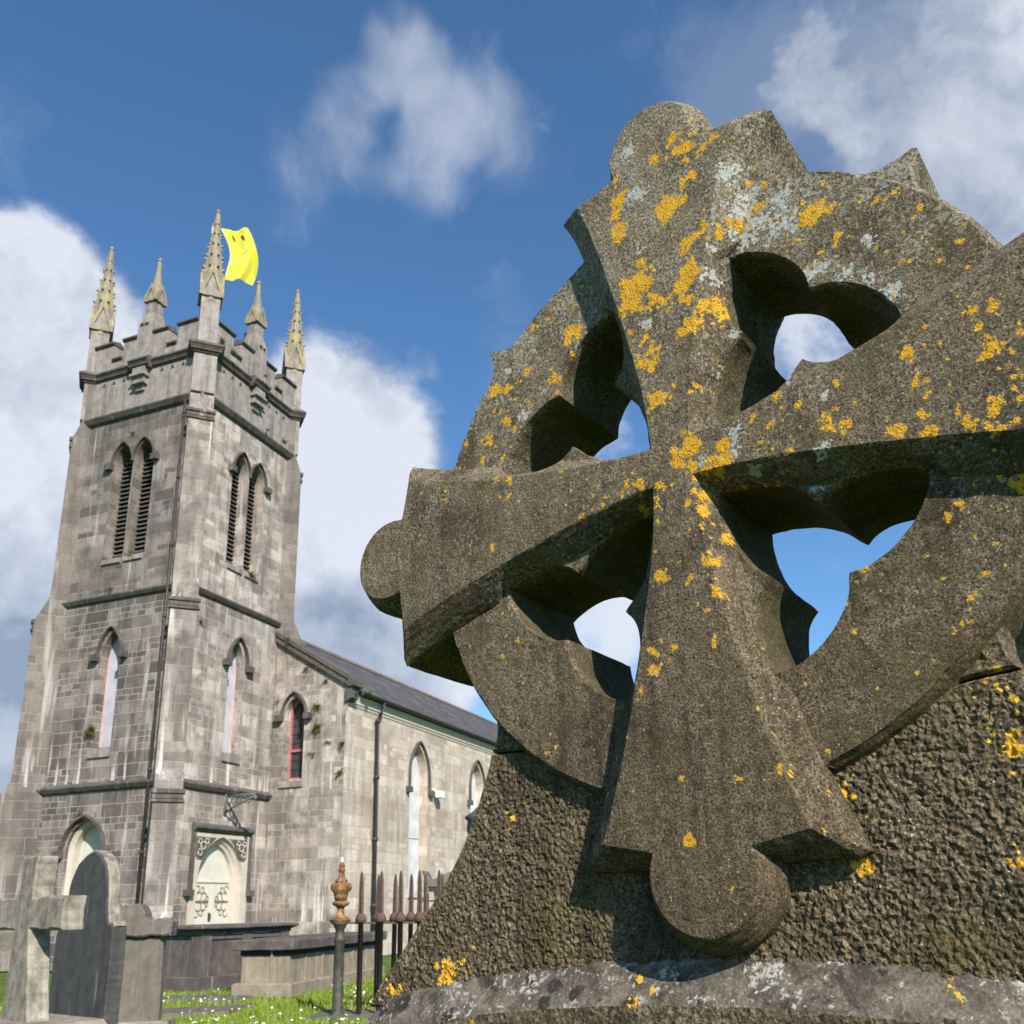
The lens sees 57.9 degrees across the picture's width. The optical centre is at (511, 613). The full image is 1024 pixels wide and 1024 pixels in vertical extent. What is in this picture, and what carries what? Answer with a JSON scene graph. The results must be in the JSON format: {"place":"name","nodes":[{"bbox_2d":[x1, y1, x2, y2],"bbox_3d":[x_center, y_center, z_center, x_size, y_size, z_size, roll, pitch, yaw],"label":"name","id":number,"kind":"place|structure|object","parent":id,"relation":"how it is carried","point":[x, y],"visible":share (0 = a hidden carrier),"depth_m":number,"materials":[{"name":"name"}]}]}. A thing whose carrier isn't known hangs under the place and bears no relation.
{"place":"outdoors","nodes":[
{"label":"outdoors","id":0,"kind":"place"},
{"bbox_2d":[0,974,384,1023],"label":"grass","id":1,"kind":"structure","parent":0,"point":[320,1000],"depth_m":11.41,"materials":[{"name":"green plant"}]},
{"bbox_2d":[0,954,396,1023],"bbox_3d":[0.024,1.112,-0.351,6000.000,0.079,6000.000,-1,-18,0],"label":"ground","id":2,"kind":"structure","parent":0,"point":[386,963],"depth_m":17.51,"materials":[{"name":"green plant"}]},
{"bbox_2d":[0,855,106,1023],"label":"latin cross","id":3,"kind":"object","parent":2,"relation":"on","point":[35,913],"visible":1,"depth_m":5.13,"materials":[{"name":"stone"}]},
{"bbox_2d":[49,850,126,1023],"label":"headstone","id":4,"kind":"object","parent":2,"relation":"on","point":[87,971],"visible":0.8,"depth_m":6.58,"materials":[{"name":"stone"}]},
{"bbox_2d":[118,903,177,1023],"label":"headstone","id":5,"kind":"object","parent":2,"relation":"on","point":[142,987],"visible":0.66,"depth_m":7.52,"materials":[{"name":"grey stone"}]},
{"bbox_2d":[0,992,372,1020],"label":"buttercups","id":6,"kind":"object","parent":2,"relation":"on","point":[257,1011],"visible":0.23,"depth_m":10.86,"materials":[{"name":"yellow plant"}]},
{"bbox_2d":[163,922,298,993],"bbox_3d":[-4.753,5.595,15.182,1.298,0.974,2.246,-10,-20,26],"label":"chest tomb","id":7,"kind":"object","parent":2,"relation":"on","point":[200,957],"visible":0.73,"depth_m":14.37,"materials":[{"name":"stone"}]},
{"bbox_2d":[163,982,373,1023],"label":"daisies","id":8,"kind":"object","parent":2,"relation":"on","point":[279,1008],"visible":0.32,"depth_m":10.73,"materials":[{"name":"white plant"}]},
{"bbox_2d":[231,931,386,997],"bbox_3d":[-3.146,5.596,14.974,0.986,0.779,3.887,-5,-18,11],"label":"chest tomb","id":9,"kind":"object","parent":2,"relation":"on","point":[290,965],"visible":0.85,"depth_m":13.38,"materials":[{"name":"stone"}]},
{"bbox_2d":[373,873,443,998],"bbox_3d":[-0.634,4.025,11.592,2.242,1.533,0.142,-2,-18,2],"label":"iron railing","id":10,"kind":"object","parent":2,"relation":"on","point":[410,915],"visible":0.34,"depth_m":11.67,"materials":[{"name":"brown metal"}]},
{"bbox_2d":[422,893,435,909],"bbox_3d":[-0.956,4.542,12.835,0.630,1.310,0.024,-1,-18,0],"label":"iron railing","id":11,"kind":"object","parent":2,"relation":"on","point":[430,900],"visible":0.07,"depth_m":12.99,"materials":[{"name":"metal"}]},
{"bbox_2d":[422,870,451,899],"bbox_3d":[-0.890,4.577,13.599,0.820,1.800,0.720,-1,-18,0],"label":"roofed monument","id":12,"kind":"object","parent":2,"relation":"on","point":[432,884],"visible":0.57,"depth_m":13.47,"materials":[{"name":"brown stone"}]},
{"bbox_2d":[465,807,477,833],"bbox_3d":[-0.298,2.832,8.546,0.340,2.060,0.300,-1,-18,0],"label":"urn monument","id":13,"kind":"object","parent":2,"relation":"on","point":[470,817],"visible":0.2,"depth_m":8.74,"materials":[{"name":"stone"}]},
{"bbox_2d":[360,101,1023,1023],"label":"celtic cross","id":14,"kind":"object","parent":2,"relation":"on","point":[734,803],"visible":1,"depth_m":1.50,"materials":[{"name":"stone"}]},
{"bbox_2d":[0,209,497,970],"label":"church","id":15,"kind":"structure","parent":0,"point":[192,781],"depth_m":23.74,"materials":[{"name":"stone"}]},
{"bbox_2d":[50,815,109,894],"bbox_3d":[-9.777,6.209,21.114,1.604,3.184,0.569,-8,-19,21],"label":"door","id":16,"kind":"structure","parent":15,"relation":"in","point":[90,837],"depth_m":21.56,"materials":[{"name":"white paint"}]},
{"bbox_2d":[82,723,95,736],"bbox_3d":[-10.083,2.785,22.072,0.395,0.348,0.279,-8,-19,21],"label":"wall plant","id":17,"kind":"object","parent":15,"relation":"attached to","point":[90,730],"depth_m":22.08,"materials":[{"name":"green plant"}]},
{"bbox_2d":[87,625,128,758],"bbox_3d":[-9.740,1.860,22.388,1.112,3.242,0.452,-8,-19,21],"label":"lancet window","id":18,"kind":"structure","parent":15,"relation":"in","point":[117,652],"depth_m":22.53,"materials":[{"name":"white paint"}]},
{"bbox_2d":[101,441,133,565],"bbox_3d":[-10.175,-2.843,24.124,0.899,3.433,0.615,-8,-19,21],"label":"belfry window","id":19,"kind":"structure","parent":15,"relation":"in","point":[108,467],"depth_m":24.30,"materials":[{"name":"stone"}]},
{"bbox_2d":[123,436,159,560],"bbox_3d":[-9.380,-2.954,23.826,0.889,3.433,0.615,-8,-19,21],"label":"belfry window","id":20,"kind":"structure","parent":15,"relation":"in","point":[154,456],"depth_m":24.02,"materials":[{"name":"stone"}]},
{"bbox_2d":[182,822,254,924],"bbox_3d":[-7.014,6.529,21.979,0.390,2.980,2.400,-8,-19,21],"label":"door","id":21,"kind":"structure","parent":15,"relation":"in","point":[219,872],"depth_m":22.26,"materials":[{"name":"white paint"}]},
{"bbox_2d":[230,347,236,357],"bbox_3d":[-7.485,-7.012,24.924,0.200,0.306,0.264,3,-18,-15],"label":"wall plant","id":22,"kind":"object","parent":15,"relation":"attached to","point":[232,352],"depth_m":24.89,"materials":[{"name":"green plant"}]},
{"bbox_2d":[221,636,254,763],"bbox_3d":[-7.096,2.146,23.474,0.452,3.242,1.112,-8,-19,21],"label":"lancet window","id":23,"kind":"structure","parent":15,"relation":"in","point":[230,661],"depth_m":23.59,"materials":[{"name":"white paint"}]},
{"bbox_2d":[226,452,251,574],"bbox_3d":[-7.465,-2.748,24.610,0.615,3.433,0.889,-8,-19,21],"label":"belfry window","id":24,"kind":"structure","parent":15,"relation":"in","point":[231,467],"depth_m":24.83,"materials":[{"name":"stone"}]},
{"bbox_2d":[221,228,257,284],"bbox_3d":[-8.486,-11.003,28.312,1.417,2.200,0.452,2,-18,-11],"label":"flag","id":25,"kind":"object","parent":15,"relation":"attached to","point":[243,263],"visible":1,"depth_m":28.39,"materials":[{"name":"yellow fabric"}]},
{"bbox_2d":[243,463,272,582],"bbox_3d":[-7.144,-2.515,25.371,0.615,3.433,0.899,-8,-19,21],"label":"belfry window","id":26,"kind":"structure","parent":15,"relation":"in","point":[267,490],"depth_m":25.60,"materials":[{"name":"stone"}]},
{"bbox_2d":[273,691,312,787],"bbox_3d":[-5.721,3.308,24.503,1.118,2.548,0.502,-8,-19,21],"label":"lancet window","id":27,"kind":"structure","parent":15,"relation":"in","point":[300,712],"depth_m":24.63,"materials":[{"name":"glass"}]},
{"bbox_2d":[311,701,320,709],"bbox_3d":[-5.151,2.424,24.333,0.264,0.307,0.306,12,-22,-35],"label":"wall plant","id":28,"kind":"object","parent":15,"relation":"attached to","point":[317,706],"depth_m":24.36,"materials":[{"name":"green plant"}]},
{"bbox_2d":[309,721,323,731],"bbox_3d":[-5.115,2.951,24.151,0.455,0.312,0.232,-8,-19,21],"label":"wall plant","id":29,"kind":"object","parent":15,"relation":"attached to","point":[316,727],"depth_m":24.16,"materials":[{"name":"green plant"}]},
{"bbox_2d":[406,741,434,897],"bbox_3d":[-2.800,5.929,26.986,0.435,4.465,1.595,-8,-19,21],"label":"nave window","id":30,"kind":"structure","parent":15,"relation":"in","point":[413,772],"depth_m":27.19,"materials":[{"name":"glass"}]},
{"bbox_2d":[467,760,485,812],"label":"nave window","id":31,"kind":"structure","parent":15,"relation":"in","point":[472,786],"depth_m":31.26,"materials":[{"name":"glass"}]},
{"bbox_2d":[162,995,375,1021],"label":"path","id":32,"kind":"structure","parent":0,"point":[227,1009],"depth_m":11.26,"materials":[{"name":"stone"}]},
{"bbox_2d":[329,857,441,1014],"bbox_3d":[-0.837,3.645,10.559,2.532,1.745,0.264,-2,-18,2],"label":"iron railing","id":33,"kind":"object","parent":32,"relation":"on","point":[341,887],"visible":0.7,"depth_m":10.58,"materials":[{"name":"brown metal"}]},
{"bbox_2d":[0,0,1023,793],"label":"sky","id":34,"kind":"structure","parent":0,"point":[416,170],"materials":[{"name":"blue"}]}
]}

